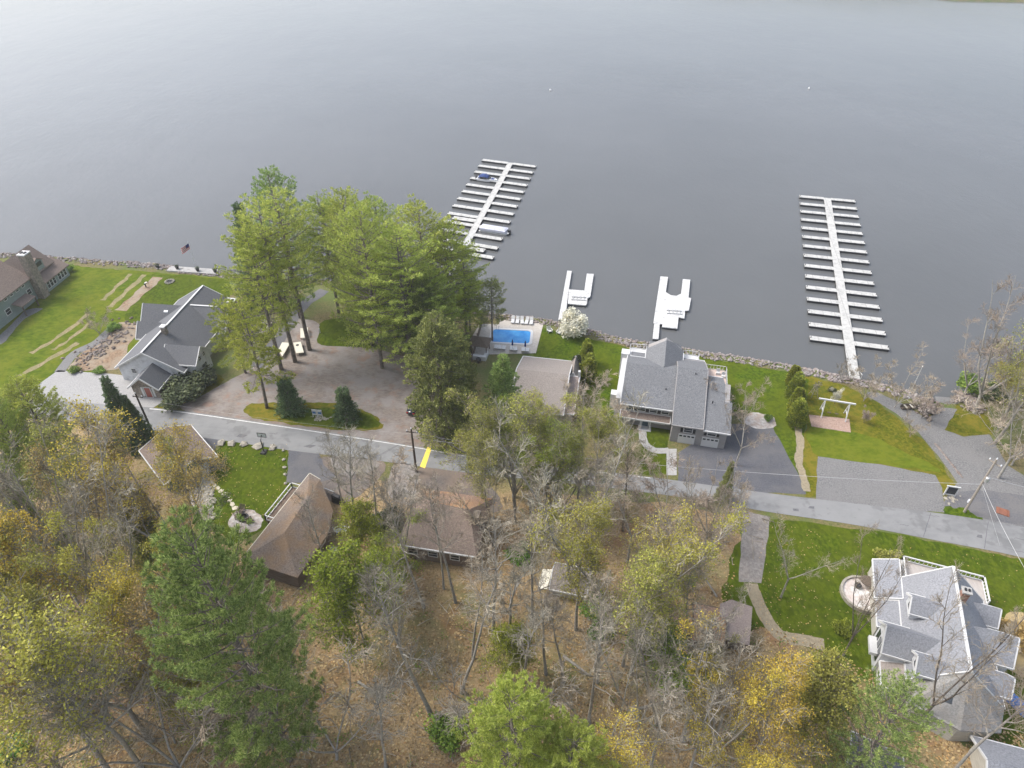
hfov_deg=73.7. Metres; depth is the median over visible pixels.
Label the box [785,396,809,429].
cedar
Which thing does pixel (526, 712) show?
pine tree
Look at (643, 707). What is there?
fallen log
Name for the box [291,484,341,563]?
bare tree
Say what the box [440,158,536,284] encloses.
marina dock
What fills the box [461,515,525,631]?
bare tree
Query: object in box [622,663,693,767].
bare tree
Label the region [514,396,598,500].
budding tree
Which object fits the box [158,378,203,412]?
bush
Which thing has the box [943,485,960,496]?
notice frame
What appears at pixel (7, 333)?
terrace
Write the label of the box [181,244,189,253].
flag
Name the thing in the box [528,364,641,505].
bare tree
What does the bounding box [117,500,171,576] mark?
tree
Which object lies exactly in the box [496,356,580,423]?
pool house
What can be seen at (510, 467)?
bare tree
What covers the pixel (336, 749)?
bare tree
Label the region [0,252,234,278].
shore rocks
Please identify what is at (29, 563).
budding tree
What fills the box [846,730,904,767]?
outbuilding
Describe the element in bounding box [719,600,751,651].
shed
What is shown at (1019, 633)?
bush
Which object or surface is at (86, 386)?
gravel driveway
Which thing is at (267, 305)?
pine tree
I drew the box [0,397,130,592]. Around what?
bare tree
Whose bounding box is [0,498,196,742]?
budding tree
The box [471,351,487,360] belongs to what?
bar counter
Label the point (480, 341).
gazebo
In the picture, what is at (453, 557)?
window
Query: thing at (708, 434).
window
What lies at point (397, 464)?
bare tree
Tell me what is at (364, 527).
leafy tree
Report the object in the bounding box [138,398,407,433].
power line
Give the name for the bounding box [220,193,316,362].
pine tree
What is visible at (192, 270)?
shore wall
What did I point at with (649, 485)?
bare tree
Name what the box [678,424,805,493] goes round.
driveway
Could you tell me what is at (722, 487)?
bare tree
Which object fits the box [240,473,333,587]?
brown house
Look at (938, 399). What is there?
boat ramp
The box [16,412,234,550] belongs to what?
budding tree
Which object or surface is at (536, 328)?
pool terrace
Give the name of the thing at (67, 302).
lawn
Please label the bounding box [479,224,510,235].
pontoon boat
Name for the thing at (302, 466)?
driveway
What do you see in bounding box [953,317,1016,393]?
bare tree
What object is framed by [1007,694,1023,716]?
covered pile
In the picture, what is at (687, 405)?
lakeside house
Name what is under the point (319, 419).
stone bed
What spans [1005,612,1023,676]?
leaf bed
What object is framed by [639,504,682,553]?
bare tree
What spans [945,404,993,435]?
lawn
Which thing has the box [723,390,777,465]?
bare tree
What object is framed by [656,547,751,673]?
bare tree
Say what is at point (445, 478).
driveway
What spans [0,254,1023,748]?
ground
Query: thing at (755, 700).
budding tree
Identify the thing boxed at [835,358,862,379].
bush
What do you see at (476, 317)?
pine tree
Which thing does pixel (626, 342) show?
shore rocks
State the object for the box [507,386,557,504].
budding tree
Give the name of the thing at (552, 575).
shed
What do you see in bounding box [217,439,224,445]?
boulder
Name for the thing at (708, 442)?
garage door
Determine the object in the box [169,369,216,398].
bush
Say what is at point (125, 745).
bare tree
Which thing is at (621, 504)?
bare tree
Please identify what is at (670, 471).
garden path
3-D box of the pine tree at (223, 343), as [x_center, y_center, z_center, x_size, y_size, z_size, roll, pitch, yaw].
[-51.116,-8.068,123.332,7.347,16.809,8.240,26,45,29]
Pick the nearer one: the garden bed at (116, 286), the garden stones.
the garden stones
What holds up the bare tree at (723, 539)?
on the forest floor
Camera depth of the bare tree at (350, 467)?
86.86 m
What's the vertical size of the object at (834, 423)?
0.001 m
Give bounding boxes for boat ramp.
[935,396,958,414]
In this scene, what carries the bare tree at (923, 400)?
on the gravel drive at (968, 456)
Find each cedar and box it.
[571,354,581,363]
[579,352,597,385]
[580,338,593,360]
[783,371,806,398]
[785,364,801,384]
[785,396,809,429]
[786,387,806,409]
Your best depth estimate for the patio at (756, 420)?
117.90 m
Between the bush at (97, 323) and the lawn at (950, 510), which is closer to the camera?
the lawn at (950, 510)
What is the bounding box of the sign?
[311,409,322,416]
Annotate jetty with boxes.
[558,271,593,320]
[653,276,690,340]
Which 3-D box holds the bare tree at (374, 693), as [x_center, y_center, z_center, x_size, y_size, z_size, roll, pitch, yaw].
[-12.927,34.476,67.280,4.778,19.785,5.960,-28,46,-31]
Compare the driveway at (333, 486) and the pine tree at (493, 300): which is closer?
the driveway at (333, 486)
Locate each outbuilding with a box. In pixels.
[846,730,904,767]
[968,735,1023,767]
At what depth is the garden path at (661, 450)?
113.03 m
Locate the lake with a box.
[0,0,1023,399]
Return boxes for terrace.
[0,308,41,343]
[470,320,542,354]
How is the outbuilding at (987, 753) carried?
on the forest floor
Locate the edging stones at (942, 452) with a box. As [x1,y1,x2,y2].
[934,443,963,477]
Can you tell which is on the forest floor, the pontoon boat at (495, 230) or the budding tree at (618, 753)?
the budding tree at (618, 753)
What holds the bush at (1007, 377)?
on the ground at (320, 310)
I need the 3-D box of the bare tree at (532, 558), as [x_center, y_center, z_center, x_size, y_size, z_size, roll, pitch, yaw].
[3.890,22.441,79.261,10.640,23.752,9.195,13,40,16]
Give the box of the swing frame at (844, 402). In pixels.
[819,397,855,421]
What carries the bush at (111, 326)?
on the garden bed at (111, 359)
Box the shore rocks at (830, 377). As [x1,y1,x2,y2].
[805,368,935,403]
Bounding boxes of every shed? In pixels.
[539,562,591,600]
[665,602,726,649]
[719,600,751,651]
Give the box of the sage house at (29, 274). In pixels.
[0,245,69,328]
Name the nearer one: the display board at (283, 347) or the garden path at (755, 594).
the garden path at (755, 594)
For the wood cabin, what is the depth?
94.35 m
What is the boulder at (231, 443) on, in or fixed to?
on the lawn at (266, 470)
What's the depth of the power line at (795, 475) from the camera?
100.58 m
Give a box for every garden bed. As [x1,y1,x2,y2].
[18,342,79,377]
[29,314,88,353]
[52,322,88,349]
[68,322,135,370]
[101,274,131,299]
[106,275,145,306]
[115,277,161,310]
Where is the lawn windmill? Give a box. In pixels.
[809,381,821,397]
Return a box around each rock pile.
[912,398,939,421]
[951,390,986,413]
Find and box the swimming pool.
[489,326,532,344]
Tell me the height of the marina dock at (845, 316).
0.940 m
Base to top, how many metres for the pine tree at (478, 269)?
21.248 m
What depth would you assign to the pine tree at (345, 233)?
116.02 m
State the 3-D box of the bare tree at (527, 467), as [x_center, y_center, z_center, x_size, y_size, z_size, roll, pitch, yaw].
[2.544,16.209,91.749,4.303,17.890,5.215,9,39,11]
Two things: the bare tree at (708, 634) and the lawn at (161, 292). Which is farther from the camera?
the lawn at (161, 292)
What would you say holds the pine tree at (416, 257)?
on the ground at (320, 310)
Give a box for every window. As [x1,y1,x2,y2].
[4,307,11,315]
[26,288,32,293]
[201,360,208,368]
[408,548,417,554]
[428,551,437,557]
[449,554,459,560]
[683,428,692,433]
[707,433,716,436]
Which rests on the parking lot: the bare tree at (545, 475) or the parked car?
the parked car
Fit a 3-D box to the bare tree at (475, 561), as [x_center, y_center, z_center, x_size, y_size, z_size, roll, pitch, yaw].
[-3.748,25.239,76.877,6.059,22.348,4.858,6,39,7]
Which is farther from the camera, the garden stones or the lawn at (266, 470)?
the garden stones
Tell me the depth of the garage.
108.17 m
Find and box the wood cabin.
[397,488,492,572]
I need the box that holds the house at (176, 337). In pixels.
[114,285,243,397]
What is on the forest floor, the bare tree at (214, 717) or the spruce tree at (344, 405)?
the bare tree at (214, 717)
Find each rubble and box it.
[193,478,216,520]
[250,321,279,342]
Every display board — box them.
[279,342,288,355]
[293,342,303,354]
[300,328,304,339]
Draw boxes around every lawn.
[0,265,230,391]
[124,274,231,322]
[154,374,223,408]
[207,441,289,543]
[243,402,383,430]
[283,407,379,428]
[317,318,376,347]
[437,439,511,456]
[533,327,628,418]
[638,427,668,474]
[699,356,808,492]
[722,519,1023,747]
[802,376,955,496]
[805,427,939,471]
[943,506,982,519]
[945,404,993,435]
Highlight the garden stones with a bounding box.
[61,316,136,372]
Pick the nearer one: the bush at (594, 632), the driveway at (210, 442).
the bush at (594, 632)
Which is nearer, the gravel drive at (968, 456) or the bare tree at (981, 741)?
the bare tree at (981, 741)
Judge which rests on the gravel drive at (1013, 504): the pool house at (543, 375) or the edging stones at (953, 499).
the edging stones at (953, 499)
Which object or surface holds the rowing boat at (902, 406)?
on the ground at (320, 310)
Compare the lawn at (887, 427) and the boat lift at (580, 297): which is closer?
the lawn at (887, 427)
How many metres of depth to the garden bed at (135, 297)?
150.94 m
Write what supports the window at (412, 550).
in the wood cabin
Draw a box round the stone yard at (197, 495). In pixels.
[190,476,213,514]
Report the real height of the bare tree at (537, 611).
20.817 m
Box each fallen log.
[562,655,587,674]
[627,700,668,712]
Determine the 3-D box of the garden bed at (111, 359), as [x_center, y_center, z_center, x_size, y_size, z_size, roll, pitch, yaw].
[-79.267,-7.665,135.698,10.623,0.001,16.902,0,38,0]
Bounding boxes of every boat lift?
[571,295,585,300]
[666,309,681,314]
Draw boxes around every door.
[140,387,156,396]
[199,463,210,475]
[641,421,648,425]
[677,433,694,444]
[700,437,718,447]
[725,640,737,649]
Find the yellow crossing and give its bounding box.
[420,447,430,467]
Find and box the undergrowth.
[4,505,848,767]
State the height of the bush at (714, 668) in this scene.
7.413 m
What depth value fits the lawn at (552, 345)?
133.60 m
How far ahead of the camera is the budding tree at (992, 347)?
112.38 m
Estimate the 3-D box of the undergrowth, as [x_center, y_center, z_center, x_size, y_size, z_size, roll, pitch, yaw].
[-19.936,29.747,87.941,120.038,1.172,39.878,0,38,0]
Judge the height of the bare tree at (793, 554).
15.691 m
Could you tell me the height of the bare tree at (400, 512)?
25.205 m
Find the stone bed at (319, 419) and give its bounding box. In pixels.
[311,415,331,420]
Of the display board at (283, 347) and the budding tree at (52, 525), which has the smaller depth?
the budding tree at (52, 525)
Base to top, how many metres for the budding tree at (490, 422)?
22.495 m
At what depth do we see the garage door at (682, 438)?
113.01 m
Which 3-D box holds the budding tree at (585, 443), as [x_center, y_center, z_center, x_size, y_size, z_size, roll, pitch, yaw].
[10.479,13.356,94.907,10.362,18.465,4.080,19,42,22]
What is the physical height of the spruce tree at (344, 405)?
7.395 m
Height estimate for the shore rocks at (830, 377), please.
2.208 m
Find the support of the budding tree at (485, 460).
on the forest floor
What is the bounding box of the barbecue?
[331,493,343,504]
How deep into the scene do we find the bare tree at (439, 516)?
80.26 m
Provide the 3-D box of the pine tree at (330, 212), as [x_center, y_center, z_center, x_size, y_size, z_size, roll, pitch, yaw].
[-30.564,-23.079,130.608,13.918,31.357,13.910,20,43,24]
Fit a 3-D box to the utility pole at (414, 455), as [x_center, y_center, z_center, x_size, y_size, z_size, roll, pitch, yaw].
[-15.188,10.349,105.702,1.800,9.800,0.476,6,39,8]
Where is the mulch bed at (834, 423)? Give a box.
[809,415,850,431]
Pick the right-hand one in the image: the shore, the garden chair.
the shore
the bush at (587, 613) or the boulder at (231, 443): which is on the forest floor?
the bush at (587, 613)
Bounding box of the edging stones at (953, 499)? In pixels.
[943,495,960,504]
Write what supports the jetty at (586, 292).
on the lake
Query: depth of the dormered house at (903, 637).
79.67 m
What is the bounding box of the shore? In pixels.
[953,0,1023,1]
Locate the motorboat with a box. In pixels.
[475,173,496,181]
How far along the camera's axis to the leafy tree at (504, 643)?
76.09 m
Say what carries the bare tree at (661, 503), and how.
on the forest floor
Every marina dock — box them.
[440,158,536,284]
[799,195,888,378]
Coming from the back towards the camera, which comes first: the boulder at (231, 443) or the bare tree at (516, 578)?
the boulder at (231, 443)
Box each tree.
[0,372,91,482]
[0,388,45,455]
[0,395,64,502]
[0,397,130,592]
[0,419,91,572]
[0,428,43,509]
[0,430,78,590]
[0,458,101,636]
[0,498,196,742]
[0,502,91,667]
[0,505,136,676]
[0,518,71,710]
[0,559,95,725]
[0,582,180,767]
[0,598,269,767]
[0,626,179,767]
[1,413,144,638]
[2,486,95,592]
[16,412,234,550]
[20,417,109,539]
[35,394,182,560]
[40,635,207,759]
[76,556,174,686]
[79,514,190,648]
[98,375,154,456]
[104,643,225,746]
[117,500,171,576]
[120,394,158,458]
[135,503,328,767]
[143,419,225,534]
[151,434,202,521]
[172,488,243,600]
[203,294,257,373]
[212,223,300,369]
[217,299,297,408]
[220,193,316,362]
[231,201,277,312]
[237,186,332,350]
[239,164,325,317]
[242,579,418,764]
[273,375,310,419]
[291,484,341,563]
[291,537,407,668]
[298,189,345,312]
[304,195,357,306]
[311,428,356,514]
[315,185,384,328]
[322,193,410,368]
[325,421,372,543]
[331,496,396,563]
[332,385,362,430]
[333,255,385,345]
[342,191,415,306]
[346,556,446,716]
[346,675,407,767]
[349,222,460,369]
[353,435,393,535]
[354,252,420,352]
[354,444,430,510]
[355,506,427,601]
[373,474,426,608]
[381,194,469,322]
[397,263,470,352]
[397,462,423,556]
[401,310,476,453]
[403,278,446,372]
[406,218,486,337]
[410,485,474,603]
[413,650,588,767]
[415,469,477,589]
[417,385,585,497]
[434,239,497,334]
[444,330,479,420]
[445,421,547,551]
[451,539,502,658]
[451,669,570,767]
[452,269,484,331]
[453,397,507,497]
[459,552,507,694]
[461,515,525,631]
[462,432,510,522]
[472,275,506,340]
[474,353,524,427]
[476,619,538,678]
[480,386,653,578]
[484,560,537,651]
[488,394,554,512]
[491,429,520,522]
[494,390,561,512]
[502,512,580,627]
[505,605,553,682]
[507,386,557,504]
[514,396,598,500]
[517,456,545,544]
[518,572,568,675]
[520,708,622,767]
[521,416,585,523]
[526,495,750,642]
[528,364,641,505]
[530,456,606,522]
[531,598,585,683]
[532,416,598,509]
[536,491,618,630]
[538,610,692,761]
[544,402,580,502]
[552,419,625,519]
[553,448,651,514]
[554,589,644,725]
[558,306,589,338]
[571,417,657,536]
[572,475,621,570]
[580,569,624,683]
[581,699,664,767]
[583,554,663,675]
[584,447,706,563]
[587,595,694,740]
[591,541,691,674]
[608,500,710,619]
[609,431,642,531]
[621,621,668,726]
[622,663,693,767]
[627,451,719,532]
[639,490,750,587]
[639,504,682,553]
[645,669,752,767]
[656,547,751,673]
[657,601,735,742]
[670,555,713,639]
[674,609,795,767]
[675,501,748,568]
[678,481,754,537]
[680,456,748,588]
[682,456,751,544]
[693,664,719,721]
[710,643,831,767]
[712,461,734,506]
[712,625,765,742]
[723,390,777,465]
[762,511,853,597]
[767,641,863,767]
[816,664,952,767]
[830,387,845,403]
[843,521,911,654]
[844,354,894,400]
[883,342,944,408]
[901,405,930,436]
[915,383,956,416]
[916,560,1023,724]
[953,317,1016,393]
[954,662,1023,767]
[955,388,1023,465]
[970,274,1023,413]
[976,365,1023,430]
[988,350,1023,444]
[991,359,1023,478]
[995,320,1023,425]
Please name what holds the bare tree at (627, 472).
on the forest floor
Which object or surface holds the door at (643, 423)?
in the lakeside house at (687, 405)
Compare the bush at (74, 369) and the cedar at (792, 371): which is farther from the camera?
the bush at (74, 369)
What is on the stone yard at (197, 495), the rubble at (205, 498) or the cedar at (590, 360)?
the rubble at (205, 498)
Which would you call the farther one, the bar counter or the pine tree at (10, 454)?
the bar counter
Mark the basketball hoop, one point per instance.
(263, 452)
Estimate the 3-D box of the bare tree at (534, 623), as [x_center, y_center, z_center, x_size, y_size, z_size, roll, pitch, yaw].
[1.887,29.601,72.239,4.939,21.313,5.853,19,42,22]
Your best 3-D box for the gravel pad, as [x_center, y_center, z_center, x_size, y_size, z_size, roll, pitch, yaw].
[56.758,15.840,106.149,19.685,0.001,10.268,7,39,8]
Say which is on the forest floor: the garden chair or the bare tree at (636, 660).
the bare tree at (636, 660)
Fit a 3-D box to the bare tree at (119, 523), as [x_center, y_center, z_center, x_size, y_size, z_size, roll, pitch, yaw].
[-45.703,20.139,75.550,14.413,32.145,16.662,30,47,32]
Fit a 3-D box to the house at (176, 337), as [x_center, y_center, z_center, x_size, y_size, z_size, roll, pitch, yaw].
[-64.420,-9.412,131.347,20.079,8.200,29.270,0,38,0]
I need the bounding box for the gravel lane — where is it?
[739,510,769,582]
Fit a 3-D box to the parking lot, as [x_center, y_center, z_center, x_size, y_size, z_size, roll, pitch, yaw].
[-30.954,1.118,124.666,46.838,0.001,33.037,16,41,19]
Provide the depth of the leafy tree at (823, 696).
66.96 m
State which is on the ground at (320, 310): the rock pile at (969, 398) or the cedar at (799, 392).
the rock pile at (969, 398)
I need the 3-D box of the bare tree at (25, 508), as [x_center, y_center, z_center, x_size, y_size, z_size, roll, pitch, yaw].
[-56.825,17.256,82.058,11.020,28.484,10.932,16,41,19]
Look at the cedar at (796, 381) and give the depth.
120.50 m
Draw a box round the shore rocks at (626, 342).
[472,311,807,374]
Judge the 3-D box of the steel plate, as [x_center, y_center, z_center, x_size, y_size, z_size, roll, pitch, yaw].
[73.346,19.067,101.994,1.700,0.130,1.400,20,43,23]
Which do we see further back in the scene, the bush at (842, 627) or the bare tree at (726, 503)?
the bare tree at (726, 503)
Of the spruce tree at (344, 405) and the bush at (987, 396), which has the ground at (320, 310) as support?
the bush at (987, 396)
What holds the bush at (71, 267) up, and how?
on the lawn at (67, 302)
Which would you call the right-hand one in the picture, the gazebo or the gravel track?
the gazebo
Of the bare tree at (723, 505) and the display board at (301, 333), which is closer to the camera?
the bare tree at (723, 505)
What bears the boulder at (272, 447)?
on the lawn at (266, 470)
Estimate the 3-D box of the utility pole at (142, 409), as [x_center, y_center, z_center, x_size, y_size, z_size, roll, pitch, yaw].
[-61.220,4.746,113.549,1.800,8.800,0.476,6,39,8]
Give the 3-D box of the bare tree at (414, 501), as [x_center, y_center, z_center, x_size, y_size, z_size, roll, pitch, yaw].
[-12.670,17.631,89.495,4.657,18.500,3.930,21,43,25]
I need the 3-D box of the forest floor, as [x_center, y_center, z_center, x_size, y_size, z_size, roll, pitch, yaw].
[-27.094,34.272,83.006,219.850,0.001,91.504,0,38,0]
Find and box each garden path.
[55,328,115,371]
[639,430,669,453]
[666,449,676,474]
[746,583,824,650]
[794,426,810,491]
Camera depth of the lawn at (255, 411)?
119.78 m
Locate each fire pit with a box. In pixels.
[164,279,174,283]
[238,513,248,522]
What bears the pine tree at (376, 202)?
on the ground at (320, 310)
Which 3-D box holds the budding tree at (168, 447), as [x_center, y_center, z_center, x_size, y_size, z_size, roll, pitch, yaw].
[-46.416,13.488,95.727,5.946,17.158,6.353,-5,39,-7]
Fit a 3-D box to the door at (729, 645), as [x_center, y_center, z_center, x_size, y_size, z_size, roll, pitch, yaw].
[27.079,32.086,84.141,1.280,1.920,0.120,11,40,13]
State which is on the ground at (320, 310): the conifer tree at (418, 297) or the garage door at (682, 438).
the conifer tree at (418, 297)
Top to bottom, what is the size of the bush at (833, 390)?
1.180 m
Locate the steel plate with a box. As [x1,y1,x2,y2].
[996,506,1009,516]
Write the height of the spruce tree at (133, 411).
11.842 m
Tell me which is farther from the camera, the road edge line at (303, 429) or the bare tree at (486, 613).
the road edge line at (303, 429)
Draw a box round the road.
[0,398,1023,557]
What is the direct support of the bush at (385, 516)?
on the forest floor
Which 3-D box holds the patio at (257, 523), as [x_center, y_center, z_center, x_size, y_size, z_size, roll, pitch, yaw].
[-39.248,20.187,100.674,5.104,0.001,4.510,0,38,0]
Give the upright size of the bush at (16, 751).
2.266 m
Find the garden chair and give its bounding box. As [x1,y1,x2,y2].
[236,503,245,513]
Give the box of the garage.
[138,425,217,491]
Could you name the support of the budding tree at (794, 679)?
on the forest floor
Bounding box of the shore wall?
[167,266,218,274]
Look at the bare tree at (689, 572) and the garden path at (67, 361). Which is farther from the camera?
the garden path at (67, 361)
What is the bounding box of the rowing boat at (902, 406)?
[900,403,917,409]
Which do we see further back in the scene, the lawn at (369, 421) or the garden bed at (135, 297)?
the garden bed at (135, 297)
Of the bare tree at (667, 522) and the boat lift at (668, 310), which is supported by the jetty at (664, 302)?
the boat lift at (668, 310)
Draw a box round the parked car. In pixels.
[406,398,417,414]
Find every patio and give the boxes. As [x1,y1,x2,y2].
[228,509,262,532]
[745,412,775,428]
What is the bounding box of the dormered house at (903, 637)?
[839,555,1020,741]
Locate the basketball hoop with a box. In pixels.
[257,433,267,454]
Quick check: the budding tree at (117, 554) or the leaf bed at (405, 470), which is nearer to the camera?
the budding tree at (117, 554)
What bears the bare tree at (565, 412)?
on the forest floor
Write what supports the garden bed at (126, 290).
on the lawn at (67, 302)
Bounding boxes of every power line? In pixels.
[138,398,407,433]
[417,438,964,483]
[982,484,1023,566]
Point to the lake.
(702, 146)
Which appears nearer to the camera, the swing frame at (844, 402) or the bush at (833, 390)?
the swing frame at (844, 402)
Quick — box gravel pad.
[816,456,944,511]
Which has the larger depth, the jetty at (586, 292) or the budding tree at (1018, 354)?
the jetty at (586, 292)
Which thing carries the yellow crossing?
on the road
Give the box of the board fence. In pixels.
[471,314,482,361]
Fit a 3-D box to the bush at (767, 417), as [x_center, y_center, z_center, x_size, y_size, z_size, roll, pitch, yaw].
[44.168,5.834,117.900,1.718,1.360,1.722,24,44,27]
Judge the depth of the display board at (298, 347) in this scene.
133.90 m
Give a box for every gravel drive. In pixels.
[867,392,1023,526]
[945,490,1023,525]
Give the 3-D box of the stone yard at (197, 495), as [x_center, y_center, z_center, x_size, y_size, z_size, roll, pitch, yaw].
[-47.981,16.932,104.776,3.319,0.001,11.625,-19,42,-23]
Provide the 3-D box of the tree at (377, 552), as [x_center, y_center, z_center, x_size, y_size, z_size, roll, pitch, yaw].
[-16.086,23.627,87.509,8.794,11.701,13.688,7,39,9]
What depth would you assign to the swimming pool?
138.08 m
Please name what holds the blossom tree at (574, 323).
on the lawn at (552, 345)
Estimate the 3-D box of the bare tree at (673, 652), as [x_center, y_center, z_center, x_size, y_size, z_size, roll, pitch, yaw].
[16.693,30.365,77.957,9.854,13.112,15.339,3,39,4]
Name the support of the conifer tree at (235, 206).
on the ground at (320, 310)
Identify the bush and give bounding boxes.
[0,728,33,767]
[67,264,74,271]
[67,365,81,373]
[78,307,111,333]
[91,365,104,373]
[105,321,121,332]
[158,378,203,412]
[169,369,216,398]
[188,364,217,386]
[371,504,406,535]
[423,711,468,757]
[503,541,529,565]
[559,369,627,424]
[577,404,624,457]
[578,590,613,621]
[587,618,613,642]
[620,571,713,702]
[692,633,741,689]
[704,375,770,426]
[764,414,772,421]
[827,386,837,392]
[830,617,853,638]
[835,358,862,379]
[862,404,876,420]
[872,547,902,559]
[956,370,994,394]
[977,378,1013,401]
[994,358,1023,398]
[999,617,1023,653]
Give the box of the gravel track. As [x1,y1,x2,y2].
[251,289,328,366]
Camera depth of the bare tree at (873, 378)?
119.91 m
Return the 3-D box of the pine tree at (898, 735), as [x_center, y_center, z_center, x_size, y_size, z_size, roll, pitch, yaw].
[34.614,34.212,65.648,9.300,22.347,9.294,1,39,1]
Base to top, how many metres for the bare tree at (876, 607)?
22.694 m
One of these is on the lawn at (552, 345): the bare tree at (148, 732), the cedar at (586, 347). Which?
the cedar at (586, 347)
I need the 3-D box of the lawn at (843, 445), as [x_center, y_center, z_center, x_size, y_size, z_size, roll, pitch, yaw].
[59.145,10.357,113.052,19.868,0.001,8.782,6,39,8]
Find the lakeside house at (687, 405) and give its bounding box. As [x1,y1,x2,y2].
[610,338,731,448]
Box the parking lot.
[180,319,449,447]
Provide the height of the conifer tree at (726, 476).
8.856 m
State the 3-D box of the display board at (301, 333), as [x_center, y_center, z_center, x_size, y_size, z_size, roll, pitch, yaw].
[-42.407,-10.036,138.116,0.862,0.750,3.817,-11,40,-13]
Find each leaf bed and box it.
[330,456,379,474]
[387,463,417,504]
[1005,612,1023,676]
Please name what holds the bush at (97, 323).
on the lawn at (67, 302)
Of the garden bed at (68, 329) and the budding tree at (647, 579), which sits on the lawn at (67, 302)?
the garden bed at (68, 329)
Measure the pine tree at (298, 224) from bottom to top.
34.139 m
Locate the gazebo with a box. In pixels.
[468,335,491,353]
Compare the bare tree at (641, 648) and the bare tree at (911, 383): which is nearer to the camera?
the bare tree at (641, 648)
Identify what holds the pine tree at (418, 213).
on the ground at (320, 310)
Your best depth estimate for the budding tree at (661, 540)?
73.75 m
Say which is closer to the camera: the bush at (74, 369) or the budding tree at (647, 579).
the budding tree at (647, 579)
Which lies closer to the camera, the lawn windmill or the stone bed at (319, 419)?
the stone bed at (319, 419)
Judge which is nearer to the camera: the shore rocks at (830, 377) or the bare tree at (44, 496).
the bare tree at (44, 496)
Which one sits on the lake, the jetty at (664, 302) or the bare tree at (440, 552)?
the jetty at (664, 302)
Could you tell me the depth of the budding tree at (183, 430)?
87.35 m
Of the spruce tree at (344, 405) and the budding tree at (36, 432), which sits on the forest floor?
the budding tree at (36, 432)
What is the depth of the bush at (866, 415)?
116.35 m
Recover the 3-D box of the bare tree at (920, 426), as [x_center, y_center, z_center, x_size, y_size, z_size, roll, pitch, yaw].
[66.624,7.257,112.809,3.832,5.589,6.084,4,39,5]
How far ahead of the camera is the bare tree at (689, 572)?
75.31 m
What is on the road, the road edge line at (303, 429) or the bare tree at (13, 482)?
the road edge line at (303, 429)
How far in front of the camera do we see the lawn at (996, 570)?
93.21 m
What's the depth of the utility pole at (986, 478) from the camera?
97.86 m
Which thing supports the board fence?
on the ground at (320, 310)
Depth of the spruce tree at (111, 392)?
107.51 m
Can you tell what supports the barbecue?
on the driveway at (333, 486)
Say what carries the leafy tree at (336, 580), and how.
on the forest floor
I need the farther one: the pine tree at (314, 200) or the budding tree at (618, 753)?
the pine tree at (314, 200)
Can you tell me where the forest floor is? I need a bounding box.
[0,418,971,767]
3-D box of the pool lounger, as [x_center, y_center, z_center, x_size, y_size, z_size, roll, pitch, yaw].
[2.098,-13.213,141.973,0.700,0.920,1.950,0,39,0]
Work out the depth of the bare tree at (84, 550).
76.12 m
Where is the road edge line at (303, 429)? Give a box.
[150,408,647,477]
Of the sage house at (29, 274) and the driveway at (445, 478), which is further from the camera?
the sage house at (29, 274)
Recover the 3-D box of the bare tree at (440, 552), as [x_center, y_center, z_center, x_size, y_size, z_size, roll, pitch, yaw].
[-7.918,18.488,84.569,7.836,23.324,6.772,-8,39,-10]
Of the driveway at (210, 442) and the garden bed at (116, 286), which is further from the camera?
the garden bed at (116, 286)
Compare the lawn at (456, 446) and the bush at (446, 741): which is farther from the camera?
the lawn at (456, 446)
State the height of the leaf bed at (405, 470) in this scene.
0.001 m
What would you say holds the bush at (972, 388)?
on the ground at (320, 310)
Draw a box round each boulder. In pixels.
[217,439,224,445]
[228,440,234,445]
[239,441,247,446]
[251,442,262,449]
[269,444,276,450]
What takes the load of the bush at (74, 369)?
on the lawn at (67, 302)
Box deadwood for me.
[29,500,775,767]
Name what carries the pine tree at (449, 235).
on the ground at (320, 310)
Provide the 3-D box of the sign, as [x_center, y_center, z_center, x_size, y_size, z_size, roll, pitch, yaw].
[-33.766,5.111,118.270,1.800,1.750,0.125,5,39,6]
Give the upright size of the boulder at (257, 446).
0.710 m
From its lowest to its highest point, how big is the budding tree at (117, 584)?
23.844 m
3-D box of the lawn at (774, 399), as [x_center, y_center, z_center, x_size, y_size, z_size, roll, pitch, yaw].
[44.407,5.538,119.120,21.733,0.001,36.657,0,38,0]
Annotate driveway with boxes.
[32,370,162,407]
[203,438,218,449]
[286,450,335,482]
[321,457,385,504]
[414,467,502,512]
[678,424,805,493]
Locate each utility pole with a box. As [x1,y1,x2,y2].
[132,392,151,428]
[406,428,417,471]
[963,458,1001,512]
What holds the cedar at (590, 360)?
on the lawn at (552, 345)
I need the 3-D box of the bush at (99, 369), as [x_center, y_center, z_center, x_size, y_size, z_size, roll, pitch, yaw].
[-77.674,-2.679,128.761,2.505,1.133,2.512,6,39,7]
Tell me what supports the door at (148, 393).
in the house at (176, 337)
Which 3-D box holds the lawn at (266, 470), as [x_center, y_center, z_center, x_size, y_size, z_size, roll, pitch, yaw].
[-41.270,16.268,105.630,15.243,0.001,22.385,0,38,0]

